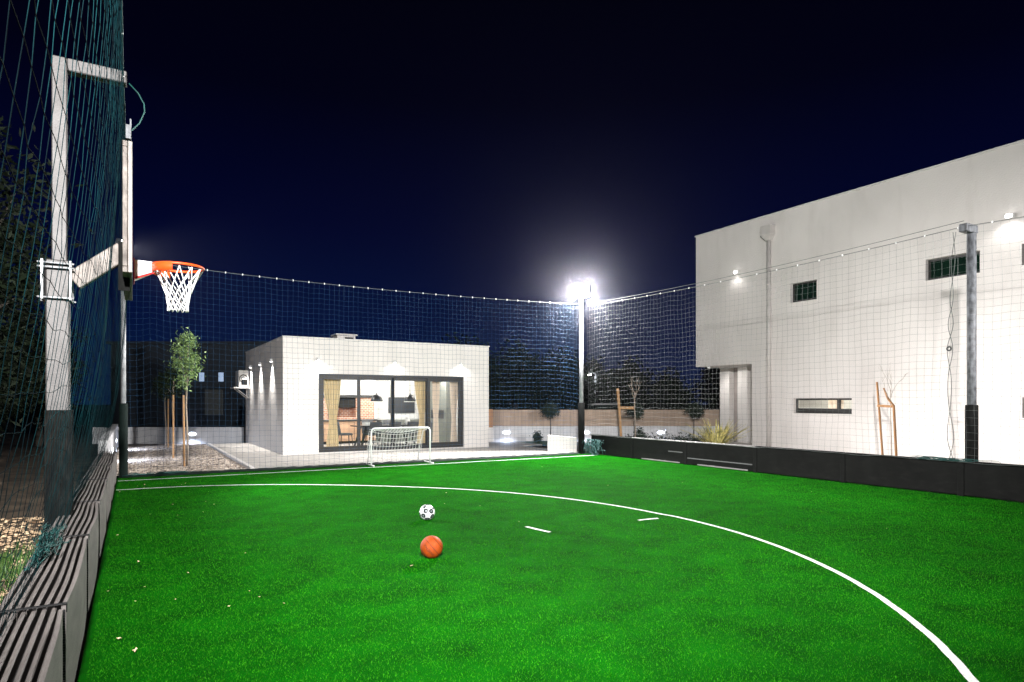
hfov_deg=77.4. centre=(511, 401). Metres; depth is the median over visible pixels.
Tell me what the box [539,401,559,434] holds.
topiary tree
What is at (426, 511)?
football
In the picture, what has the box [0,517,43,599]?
leaf litter
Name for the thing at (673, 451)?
pitch board
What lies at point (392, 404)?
safety net
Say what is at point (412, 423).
dining chair
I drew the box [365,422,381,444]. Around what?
dining chair
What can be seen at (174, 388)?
olive tree
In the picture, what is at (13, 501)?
verge earth
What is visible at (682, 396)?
dark tree
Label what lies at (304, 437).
garden pavilion
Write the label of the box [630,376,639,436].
bare sapling
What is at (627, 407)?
stake tie
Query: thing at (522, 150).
sky
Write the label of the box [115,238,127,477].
corner post
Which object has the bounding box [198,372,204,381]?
window
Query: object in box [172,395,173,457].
tree stake
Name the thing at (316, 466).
net skirt
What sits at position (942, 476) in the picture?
pitch board
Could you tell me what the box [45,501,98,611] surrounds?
bench
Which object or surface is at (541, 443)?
lawn
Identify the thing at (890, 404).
bare sapling
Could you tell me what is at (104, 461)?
rebound board
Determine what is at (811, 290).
window
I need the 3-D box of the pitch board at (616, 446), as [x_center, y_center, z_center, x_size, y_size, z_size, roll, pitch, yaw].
[3.039,1.351,19.433,0.130,0.618,1.976,0,0,-31]
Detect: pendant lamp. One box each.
[371,393,382,401]
[404,393,415,401]
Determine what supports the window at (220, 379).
in the dark house at (137, 409)
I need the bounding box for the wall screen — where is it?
[388,397,414,412]
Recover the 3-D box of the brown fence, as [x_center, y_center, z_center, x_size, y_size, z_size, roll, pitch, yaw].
[5.974,0.690,26.967,18.029,0.680,0.102,0,0,0]
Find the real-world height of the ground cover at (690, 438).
0.642 m
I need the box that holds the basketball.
[420,536,442,558]
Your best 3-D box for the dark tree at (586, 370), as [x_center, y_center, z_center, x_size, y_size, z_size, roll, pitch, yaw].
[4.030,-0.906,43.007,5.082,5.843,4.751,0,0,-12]
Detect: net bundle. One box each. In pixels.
[23,522,71,570]
[117,471,193,475]
[583,439,605,454]
[912,455,992,461]
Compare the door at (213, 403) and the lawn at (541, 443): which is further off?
the door at (213, 403)
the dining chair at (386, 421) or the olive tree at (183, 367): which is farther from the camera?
the dining chair at (386, 421)
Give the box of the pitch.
[78,453,1023,681]
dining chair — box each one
[337,422,352,445]
[361,420,376,443]
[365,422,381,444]
[383,420,399,443]
[384,421,400,443]
[402,421,418,443]
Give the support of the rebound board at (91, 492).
on the verge earth
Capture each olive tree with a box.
[151,364,191,445]
[151,372,174,447]
[163,327,205,465]
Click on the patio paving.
(261, 455)
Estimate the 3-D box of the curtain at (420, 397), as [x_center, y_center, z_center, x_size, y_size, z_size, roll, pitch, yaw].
[-3.167,0.415,22.105,0.436,2.351,0.114,0,0,-31]
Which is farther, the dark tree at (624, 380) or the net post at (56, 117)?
the dark tree at (624, 380)
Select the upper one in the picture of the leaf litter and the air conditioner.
the air conditioner
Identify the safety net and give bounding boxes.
[0,0,126,636]
[127,261,578,474]
[587,216,1023,465]
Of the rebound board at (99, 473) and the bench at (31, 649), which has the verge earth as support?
the bench at (31, 649)
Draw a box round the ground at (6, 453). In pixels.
[0,405,1019,681]
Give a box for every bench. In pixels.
[0,537,86,681]
[0,609,62,681]
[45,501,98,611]
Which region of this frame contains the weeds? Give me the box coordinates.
[0,538,36,603]
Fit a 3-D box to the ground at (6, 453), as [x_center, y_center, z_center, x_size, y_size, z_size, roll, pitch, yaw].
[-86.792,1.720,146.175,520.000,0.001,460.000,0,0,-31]
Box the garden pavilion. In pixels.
[245,333,489,455]
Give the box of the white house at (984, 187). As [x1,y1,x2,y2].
[695,139,1023,464]
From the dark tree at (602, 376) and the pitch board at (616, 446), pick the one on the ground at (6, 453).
the dark tree at (602, 376)
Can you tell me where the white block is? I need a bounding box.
[547,435,576,451]
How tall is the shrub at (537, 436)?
0.603 m
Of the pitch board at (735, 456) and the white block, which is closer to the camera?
the pitch board at (735, 456)
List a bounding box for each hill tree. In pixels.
[0,116,96,436]
[0,289,45,439]
[1,304,100,446]
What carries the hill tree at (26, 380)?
on the ground at (6, 453)
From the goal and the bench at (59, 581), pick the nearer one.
the bench at (59, 581)
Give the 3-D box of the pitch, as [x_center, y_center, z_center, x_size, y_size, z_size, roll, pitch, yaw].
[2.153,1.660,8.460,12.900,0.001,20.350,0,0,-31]
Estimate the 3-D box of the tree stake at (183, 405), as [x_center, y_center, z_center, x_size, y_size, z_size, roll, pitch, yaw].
[-8.328,0.800,16.222,0.070,1.921,0.054,0,0,-31]
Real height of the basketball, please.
0.242 m
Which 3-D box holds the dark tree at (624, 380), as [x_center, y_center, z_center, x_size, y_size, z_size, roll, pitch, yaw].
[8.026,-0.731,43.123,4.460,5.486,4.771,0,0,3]
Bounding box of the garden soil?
[502,441,590,450]
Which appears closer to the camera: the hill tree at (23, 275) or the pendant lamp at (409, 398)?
the hill tree at (23, 275)
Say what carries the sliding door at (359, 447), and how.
in the garden pavilion
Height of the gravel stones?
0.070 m
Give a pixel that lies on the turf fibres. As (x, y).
(600, 526)
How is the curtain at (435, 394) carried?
hanging from the garden pavilion
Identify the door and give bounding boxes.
[205,390,222,414]
[319,374,462,452]
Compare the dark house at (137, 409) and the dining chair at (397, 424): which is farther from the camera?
the dark house at (137, 409)
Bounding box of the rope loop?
[128,83,144,140]
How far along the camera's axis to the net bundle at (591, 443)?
19.78 m
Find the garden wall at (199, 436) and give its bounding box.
[92,427,243,443]
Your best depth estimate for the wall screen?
26.04 m
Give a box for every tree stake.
[167,399,168,446]
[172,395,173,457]
[182,395,184,466]
[616,388,621,435]
[876,382,883,454]
[883,388,897,455]
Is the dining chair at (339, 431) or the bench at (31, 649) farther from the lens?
the dining chair at (339, 431)
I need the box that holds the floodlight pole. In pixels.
[574,285,589,453]
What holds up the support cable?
attached to the net post at (972, 434)
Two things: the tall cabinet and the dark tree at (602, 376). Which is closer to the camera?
the tall cabinet
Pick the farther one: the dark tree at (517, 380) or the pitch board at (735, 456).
the dark tree at (517, 380)
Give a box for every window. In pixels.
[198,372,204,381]
[218,372,224,381]
[789,280,817,303]
[792,398,852,414]
[924,251,980,281]
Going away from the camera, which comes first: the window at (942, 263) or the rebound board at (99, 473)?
the rebound board at (99, 473)
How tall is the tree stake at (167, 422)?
1.850 m
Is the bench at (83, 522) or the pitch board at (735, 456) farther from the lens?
the pitch board at (735, 456)
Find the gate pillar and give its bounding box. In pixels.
[489,409,493,441]
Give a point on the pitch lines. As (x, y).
(965, 672)
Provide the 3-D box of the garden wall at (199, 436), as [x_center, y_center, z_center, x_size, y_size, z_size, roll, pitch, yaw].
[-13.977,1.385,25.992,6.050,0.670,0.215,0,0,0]
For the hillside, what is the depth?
35.37 m
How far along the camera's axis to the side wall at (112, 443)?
17.47 m
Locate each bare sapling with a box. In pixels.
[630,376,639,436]
[878,362,906,454]
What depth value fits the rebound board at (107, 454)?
12.81 m
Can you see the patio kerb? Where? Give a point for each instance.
(236, 459)
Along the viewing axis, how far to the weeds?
6.37 m
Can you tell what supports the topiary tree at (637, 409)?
on the garden soil
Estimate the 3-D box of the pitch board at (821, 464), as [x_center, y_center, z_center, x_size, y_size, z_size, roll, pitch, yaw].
[6.274,1.351,13.986,0.130,0.618,2.166,0,0,-31]
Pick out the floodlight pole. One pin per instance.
(581, 292)
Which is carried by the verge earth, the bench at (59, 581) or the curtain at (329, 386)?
the bench at (59, 581)
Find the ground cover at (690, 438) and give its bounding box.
[626,431,736,441]
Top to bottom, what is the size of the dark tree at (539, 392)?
5.247 m
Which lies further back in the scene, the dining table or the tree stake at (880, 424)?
the dining table
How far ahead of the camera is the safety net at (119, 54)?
2.97 m
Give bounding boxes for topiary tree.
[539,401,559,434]
[624,400,644,435]
[684,400,705,436]
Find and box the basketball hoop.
[37,119,204,531]
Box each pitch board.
[590,434,633,458]
[632,437,688,464]
[685,441,758,472]
[755,446,846,482]
[844,452,966,495]
[962,461,1023,501]
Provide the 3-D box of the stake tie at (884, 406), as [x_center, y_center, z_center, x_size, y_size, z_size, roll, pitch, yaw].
[9.523,0.120,16.290,0.030,0.080,0.434,0,0,-27]
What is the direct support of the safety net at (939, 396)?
attached to the net post at (972, 434)
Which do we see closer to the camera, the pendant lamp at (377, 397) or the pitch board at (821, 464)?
the pitch board at (821, 464)
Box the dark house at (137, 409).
[106,341,268,426]
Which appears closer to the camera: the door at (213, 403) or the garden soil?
the garden soil
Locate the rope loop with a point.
(143, 105)
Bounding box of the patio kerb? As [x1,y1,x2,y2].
[206,443,254,468]
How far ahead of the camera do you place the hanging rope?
11.28 m
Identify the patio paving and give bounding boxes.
[213,441,562,468]
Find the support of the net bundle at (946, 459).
on the pitch board at (942, 476)
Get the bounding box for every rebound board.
[74,480,106,557]
[81,466,111,522]
[89,456,114,500]
[95,451,116,485]
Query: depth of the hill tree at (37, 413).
23.73 m
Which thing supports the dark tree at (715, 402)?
on the ground at (6, 453)
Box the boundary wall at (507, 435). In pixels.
[493,426,719,441]
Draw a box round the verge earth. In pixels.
[0,480,79,597]
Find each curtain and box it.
[324,379,340,446]
[415,381,424,442]
[432,382,439,441]
[450,382,457,441]
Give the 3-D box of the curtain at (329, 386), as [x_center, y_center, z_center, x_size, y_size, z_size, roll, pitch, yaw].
[-5.794,0.415,20.545,0.586,2.351,0.114,0,0,-31]
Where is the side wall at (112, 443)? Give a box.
[98,424,117,453]
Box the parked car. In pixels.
[585,403,624,409]
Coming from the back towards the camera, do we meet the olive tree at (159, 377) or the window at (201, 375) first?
the window at (201, 375)
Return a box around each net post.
[52,55,126,260]
[959,223,978,496]
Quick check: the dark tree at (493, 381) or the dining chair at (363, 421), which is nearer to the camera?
the dining chair at (363, 421)
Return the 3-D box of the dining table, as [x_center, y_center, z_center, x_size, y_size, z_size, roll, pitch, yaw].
[-4.618,1.237,23.251,2.300,0.754,0.900,0,0,-31]
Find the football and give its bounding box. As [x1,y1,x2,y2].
[419,504,434,519]
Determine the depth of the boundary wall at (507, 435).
26.80 m
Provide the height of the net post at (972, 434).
4.810 m
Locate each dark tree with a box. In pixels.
[442,328,509,409]
[489,331,545,409]
[518,341,596,409]
[549,345,604,409]
[583,354,615,406]
[602,349,659,409]
[640,363,700,409]
[687,367,719,409]
[698,368,719,409]
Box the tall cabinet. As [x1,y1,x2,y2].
[430,382,450,441]
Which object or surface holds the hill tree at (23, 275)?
on the ground at (6, 453)
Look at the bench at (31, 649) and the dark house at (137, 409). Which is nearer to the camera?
the bench at (31, 649)
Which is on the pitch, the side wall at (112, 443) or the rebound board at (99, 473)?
the rebound board at (99, 473)
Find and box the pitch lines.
[122,455,978,681]
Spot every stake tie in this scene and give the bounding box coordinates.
[620,406,633,408]
[877,405,891,407]
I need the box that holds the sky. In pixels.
[0,0,1023,404]
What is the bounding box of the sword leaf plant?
[680,418,751,443]
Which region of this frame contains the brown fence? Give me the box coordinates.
[493,410,719,425]
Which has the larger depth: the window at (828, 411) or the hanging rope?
the window at (828, 411)
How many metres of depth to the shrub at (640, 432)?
25.12 m
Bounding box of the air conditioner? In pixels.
[230,370,250,398]
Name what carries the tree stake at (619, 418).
on the garden soil
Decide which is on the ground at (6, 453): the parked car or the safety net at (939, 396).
the parked car
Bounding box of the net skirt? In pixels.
[122,452,579,477]
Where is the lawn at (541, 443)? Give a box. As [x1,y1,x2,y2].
[521,441,546,445]
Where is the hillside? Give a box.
[0,405,43,439]
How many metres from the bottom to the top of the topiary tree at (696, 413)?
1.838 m
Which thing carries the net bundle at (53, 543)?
on the bench at (59, 581)
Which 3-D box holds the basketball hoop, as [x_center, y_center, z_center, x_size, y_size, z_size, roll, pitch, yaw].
[-3.782,-0.375,6.305,1.410,4.170,1.248,0,0,18]
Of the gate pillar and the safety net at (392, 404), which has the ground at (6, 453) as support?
the gate pillar
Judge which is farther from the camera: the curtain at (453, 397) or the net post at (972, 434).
the curtain at (453, 397)
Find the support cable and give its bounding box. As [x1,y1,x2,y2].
[587,221,961,303]
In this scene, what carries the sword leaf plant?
on the house path
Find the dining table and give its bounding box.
[350,424,414,445]
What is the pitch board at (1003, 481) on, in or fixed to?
on the pitch
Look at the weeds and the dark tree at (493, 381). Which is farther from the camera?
the dark tree at (493, 381)
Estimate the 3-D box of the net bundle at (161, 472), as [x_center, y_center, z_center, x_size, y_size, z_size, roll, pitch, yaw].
[-7.999,1.615,14.190,1.688,0.082,0.195,0,0,-31]
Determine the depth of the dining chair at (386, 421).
24.24 m
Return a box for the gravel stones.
[117,444,246,475]
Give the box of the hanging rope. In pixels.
[947,232,955,458]
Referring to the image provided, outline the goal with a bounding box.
[366,427,433,466]
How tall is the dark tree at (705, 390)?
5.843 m
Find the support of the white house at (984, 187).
on the ground at (6, 453)
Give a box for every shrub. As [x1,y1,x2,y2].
[529,429,542,442]
[634,426,646,437]
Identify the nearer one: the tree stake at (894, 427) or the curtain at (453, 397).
the tree stake at (894, 427)
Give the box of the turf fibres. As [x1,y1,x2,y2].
[86,454,1023,681]

